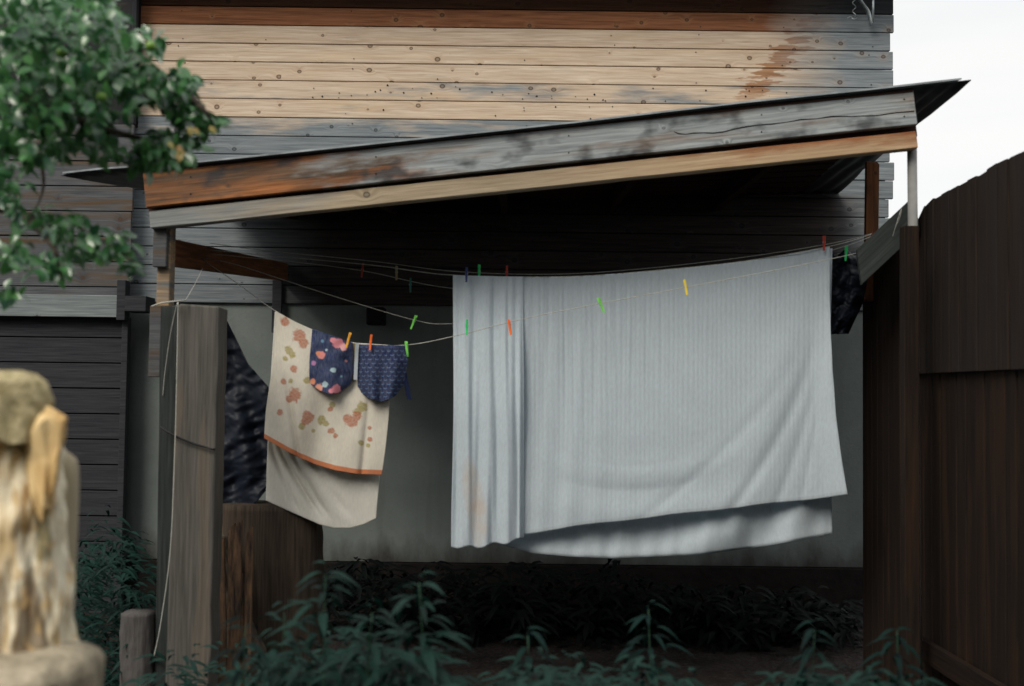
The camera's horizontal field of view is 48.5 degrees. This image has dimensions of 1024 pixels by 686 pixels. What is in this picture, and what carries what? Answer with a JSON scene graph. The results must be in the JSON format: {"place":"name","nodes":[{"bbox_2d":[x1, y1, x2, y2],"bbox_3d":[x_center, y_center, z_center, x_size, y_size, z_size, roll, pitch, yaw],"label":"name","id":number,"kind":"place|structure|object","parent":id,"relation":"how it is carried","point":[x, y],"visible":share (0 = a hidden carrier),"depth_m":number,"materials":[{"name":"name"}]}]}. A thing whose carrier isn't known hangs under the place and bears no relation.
{"place":"outdoors","nodes":[
{"label":"outdoors","id":0,"kind":"place"},
{"bbox_2d":[74,608,862,685],"bbox_3d":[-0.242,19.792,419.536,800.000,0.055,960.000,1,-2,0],"label":"ground","id":1,"kind":"structure","parent":0,"point":[720,667],"depth_m":6.71,"materials":[{"name":"soil"}]},
{"bbox_2d":[0,641,105,685],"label":"stone","id":2,"kind":"object","parent":1,"relation":"on","point":[69,663],"visible":0.8,"depth_m":1.85,"materials":[{"name":"beige stone"}]},
{"bbox_2d":[0,370,78,653],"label":"split log","id":3,"kind":"object","parent":2,"relation":"on","point":[39,489],"visible":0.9,"depth_m":1.87,"materials":[{"name":"brown wood"}]},
{"bbox_2d":[0,0,154,611],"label":"plank shed","id":4,"kind":"structure","parent":1,"relation":"on","point":[70,344],"depth_m":7.98,"materials":[{"name":"grey wood"}]},
{"bbox_2d":[0,0,138,124],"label":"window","id":5,"kind":"structure","parent":4,"relation":"in","point":[132,7],"depth_m":8.09,"materials":[{"name":"glass"}]},
{"bbox_2d":[0,0,234,311],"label":"apple tree","id":6,"kind":"object","parent":1,"relation":"on","point":[57,80],"visible":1,"depth_m":2.51,"materials":[{"name":"green plant"}]},
{"bbox_2d":[119,608,155,685],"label":"stump","id":7,"kind":"object","parent":1,"relation":"on","point":[137,633],"visible":0.87,"depth_m":4.79,"materials":[{"name":"grey wood"}]},
{"bbox_2d":[154,304,227,685],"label":"grey post","id":8,"kind":"object","parent":1,"relation":"on","point":[191,614],"visible":0.99,"depth_m":4.84,"materials":[{"name":"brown wood"}]},
{"bbox_2d":[152,268,202,654],"bbox_3d":[-1.471,0.480,5.031,0.141,1.683,0.506,1,-2,0],"label":"hanging string","id":9,"kind":"object","parent":8,"relation":"hanging from","point":[175,436],"visible":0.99,"depth_m":4.81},
{"bbox_2d":[204,616,268,685],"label":"weed plant","id":10,"kind":"object","parent":1,"relation":"on","point":[241,654],"visible":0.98,"depth_m":2.46,"materials":[{"name":"green plant"}]},
{"bbox_2d":[217,500,323,685],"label":"rotten trunk","id":11,"kind":"object","parent":1,"relation":"on","point":[271,553],"visible":0.6,"depth_m":5.36,"materials":[{"name":"brown wood"}]},
{"bbox_2d":[237,599,326,685],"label":"weed plant","id":12,"kind":"object","parent":1,"relation":"on","point":[271,655],"visible":0.69,"depth_m":2.64,"materials":[{"name":"green plant"}]},
{"bbox_2d":[252,560,395,685],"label":"weed plant","id":13,"kind":"object","parent":1,"relation":"on","point":[322,625],"visible":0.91,"depth_m":2.56,"materials":[{"name":"green plant"}]},
{"bbox_2d":[307,598,431,685],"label":"weed plant","id":14,"kind":"object","parent":1,"relation":"on","point":[374,650],"visible":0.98,"depth_m":2.46,"materials":[{"name":"green plant"}]},
{"bbox_2d":[363,571,474,685],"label":"weed plant","id":15,"kind":"object","parent":1,"relation":"on","point":[446,677],"visible":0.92,"depth_m":2.55,"materials":[{"name":"green plant"}]},
{"bbox_2d":[124,0,893,615],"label":"wooden house","id":16,"kind":"structure","parent":1,"relation":"on","point":[276,76],"depth_m":8.14,"materials":[{"name":"wood"}]},
{"bbox_2d":[847,0,873,25],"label":"metal hook","id":17,"kind":"object","parent":16,"relation":"attached to","point":[868,13],"visible":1,"depth_m":8.10,"materials":[{"name":"grey metal"}]},
{"bbox_2d":[74,505,945,685],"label":"ground cover","id":18,"kind":"object","parent":1,"relation":"on","point":[102,567],"visible":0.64,"depth_m":3.12,"materials":[{"name":"green plant"}]},
{"bbox_2d":[61,78,970,679],"bbox_3d":[0.127,0.330,6.551,4.387,3.113,3.082,1,-2,0],"label":"wooden canopy","id":19,"kind":"object","parent":1,"relation":"on","point":[725,154],"visible":0.98,"depth_m":5.10,"materials":[{"name":"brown wood"}]},
{"bbox_2d":[223,322,268,503],"bbox_3d":[-1.329,0.331,5.504,0.326,0.966,0.094,1,-2,0],"label":"tarpaulin","id":20,"kind":"object","parent":19,"relation":"hanging from","point":[245,441],"visible":0.62,"depth_m":5.50,"materials":[{"name":"black plastic"}]},
{"bbox_2d":[201,253,855,345],"bbox_3d":[0.121,-0.255,5.481,3.456,0.563,0.321,1,-2,4],"label":"clothes line","id":21,"kind":"object","parent":19,"relation":"attached to","point":[557,311],"visible":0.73,"depth_m":5.36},
{"bbox_2d":[264,311,389,527],"bbox_3d":[-0.865,0.362,5.358,0.586,1.021,0.147,1,-2,0],"label":"flowered towel","id":22,"kind":"object","parent":21,"relation":"hanging from","point":[325,456],"visible":0.81,"depth_m":5.32,"materials":[{"name":"beige fabric"}]},
{"bbox_2d":[309,329,354,394],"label":"flowered shorts","id":23,"kind":"object","parent":21,"relation":"hanging from","point":[331,365],"visible":1,"depth_m":5.28,"materials":[{"name":"fabric"}]},
{"bbox_2d":[345,332,351,347],"bbox_3d":[-0.756,-0.013,5.255,0.012,0.073,0.022,16,0,8],"label":"clothes peg","id":24,"kind":"object","parent":23,"relation":"attached to","point":[348,339],"visible":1,"depth_m":5.25,"materials":[{"name":"orange plastic"}]},
{"bbox_2d":[369,334,372,349],"bbox_3d":[-0.653,-0.003,5.255,0.012,0.073,0.022,6,-2,0],"label":"clothes peg","id":25,"kind":"object","parent":21,"relation":"attached to","point":[370,343],"visible":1,"depth_m":5.25,"materials":[{"name":"orange plastic"}]},
{"bbox_2d":[354,343,411,401],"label":"patterned shorts","id":26,"kind":"object","parent":21,"relation":"hanging from","point":[380,373],"visible":1,"depth_m":5.27,"materials":[{"name":"fabric"}]},
{"bbox_2d":[404,341,408,356],"bbox_3d":[-0.494,0.028,5.354,0.013,0.073,0.022,-9,-5,16],"label":"clothes peg","id":27,"kind":"object","parent":21,"relation":"attached to","point":[406,347],"visible":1,"depth_m":5.35,"materials":[{"name":"green plastic"}]},
{"bbox_2d":[465,267,467,281],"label":"clothes peg","id":28,"kind":"object","parent":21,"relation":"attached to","point":[466,273],"visible":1,"depth_m":5.51,"materials":[{"name":"blue plastic"}]},
{"bbox_2d":[466,319,467,334],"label":"clothes peg","id":29,"kind":"object","parent":21,"relation":"attached to","point":[466,326],"visible":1,"depth_m":5.30,"materials":[{"name":"green plastic"}]},
{"bbox_2d":[507,319,511,334],"bbox_3d":[-0.010,-0.074,5.308,0.012,0.073,0.022,-8,-5,16],"label":"clothes peg","id":30,"kind":"object","parent":21,"relation":"attached to","point":[509,326],"visible":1,"depth_m":5.30,"materials":[{"name":"orange plastic"}]},
{"bbox_2d":[597,298,604,312],"bbox_3d":[0.416,-0.176,5.303,0.013,0.073,0.022,-23,4,-16],"label":"clothes peg","id":31,"kind":"object","parent":21,"relation":"attached to","point":[600,304],"visible":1,"depth_m":5.30,"materials":[{"name":"green plastic"}]},
{"bbox_2d":[683,279,687,294],"bbox_3d":[0.810,-0.260,5.307,0.012,0.073,0.022,-9,-2,0],"label":"clothes peg","id":32,"kind":"object","parent":21,"relation":"attached to","point":[685,286],"visible":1,"depth_m":5.30,"materials":[{"name":"yellow plastic"}]},
{"bbox_2d":[210,247,858,288],"bbox_3d":[0.185,-0.403,5.814,3.452,0.295,0.287,0,-2,5],"label":"clothes line","id":33,"kind":"object","parent":19,"relation":"attached to","point":[365,271],"visible":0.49,"depth_m":5.82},
{"bbox_2d":[395,266,397,279],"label":"clothes peg","id":34,"kind":"object","parent":33,"relation":"attached to","point":[396,272],"visible":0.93,"depth_m":5.82,"materials":[{"name":"beige plastic"}]},
{"bbox_2d":[409,278,411,291],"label":"clothes peg","id":35,"kind":"object","parent":33,"relation":"attached to","point":[410,283],"visible":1,"depth_m":5.81,"materials":[{"name":"teal plastic"}]},
{"bbox_2d":[831,249,867,333],"bbox_3d":[1.706,-0.256,5.780,0.242,0.427,0.153,1,-2,0],"label":"cloth","id":36,"kind":"object","parent":33,"relation":"hanging from","point":[848,294],"visible":0.72,"depth_m":5.75,"materials":[{"name":"black fabric"}]},
{"bbox_2d":[202,236,870,323],"bbox_3d":[0.124,-0.326,5.689,3.404,0.486,0.165,1,-2,0],"label":"clothes line","id":37,"kind":"object","parent":19,"relation":"attached to","point":[387,312],"visible":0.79,"depth_m":5.65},
{"bbox_2d":[410,315,417,328],"bbox_3d":[-0.483,-0.102,5.589,0.012,0.073,0.022,23,4,16],"label":"clothes peg","id":38,"kind":"object","parent":37,"relation":"attached to","point":[414,320],"visible":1,"depth_m":5.59,"materials":[{"name":"green plastic"}]},
{"bbox_2d":[206,234,870,276],"bbox_3d":[0.125,-0.447,5.683,3.392,0.262,0.236,1,-2,1],"label":"clothes line","id":39,"kind":"object","parent":19,"relation":"attached to","point":[544,276],"visible":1,"depth_m":5.58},
{"bbox_2d":[451,247,847,557],"bbox_3d":[0.656,0.284,5.538,1.904,1.536,0.197,1,-2,-1],"label":"white sheet","id":40,"kind":"object","parent":39,"relation":"hanging from","point":[699,420],"visible":1,"depth_m":5.53,"materials":[{"name":"fabric"}]},
{"bbox_2d":[822,235,825,250],"bbox_3d":[1.521,-0.487,5.547,0.012,0.073,0.022,1,-3,-8],"label":"clothes peg","id":41,"kind":"object","parent":39,"relation":"attached to","point":[824,239],"visible":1,"depth_m":5.54,"materials":[{"name":"red plastic"}]},
{"bbox_2d":[844,246,847,260],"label":"clothes peg","id":42,"kind":"object","parent":39,"relation":"attached to","point":[845,252],"visible":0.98,"depth_m":5.62,"materials":[{"name":"green plastic"}]},
{"bbox_2d":[210,233,871,274],"bbox_3d":[0.139,-0.460,5.760,3.374,0.238,0.091,1,-2,1],"label":"clothes line","id":43,"kind":"object","parent":19,"relation":"attached to","point":[538,274],"visible":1,"depth_m":5.72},
{"bbox_2d":[501,626,557,685],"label":"weed plant","id":44,"kind":"object","parent":1,"relation":"on","point":[518,661],"visible":0.84,"depth_m":2.70,"materials":[{"name":"green plant"}]},
{"bbox_2d":[322,557,862,655],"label":"wall weeds","id":45,"kind":"object","parent":1,"relation":"on","point":[547,612],"depth_m":7.09,"materials":[{"name":"green plant"}]},
{"bbox_2d":[614,600,692,685],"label":"weed plant","id":46,"kind":"object","parent":1,"relation":"on","point":[645,638],"visible":0.82,"depth_m":3.05,"materials":[{"name":"green plant"}]},
{"bbox_2d":[775,618,839,685],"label":"weed plant","id":47,"kind":"object","parent":1,"relation":"on","point":[805,655],"visible":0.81,"depth_m":2.80,"materials":[{"name":"green plant"}]},
{"bbox_2d":[856,626,935,685],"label":"weed plant","id":48,"kind":"object","parent":1,"relation":"on","point":[897,659],"visible":0.84,"depth_m":2.95,"materials":[{"name":"green plant"}]},
{"bbox_2d":[863,151,1023,685],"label":"tall fence","id":49,"kind":"object","parent":1,"relation":"on","point":[943,318],"visible":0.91,"depth_m":4.94,"materials":[{"name":"brown wood"}]},
{"bbox_2d":[885,0,1023,217],"label":"sky","id":50,"kind":"structure","parent":0,"point":[981,42],"materials":[{"name":"white"}]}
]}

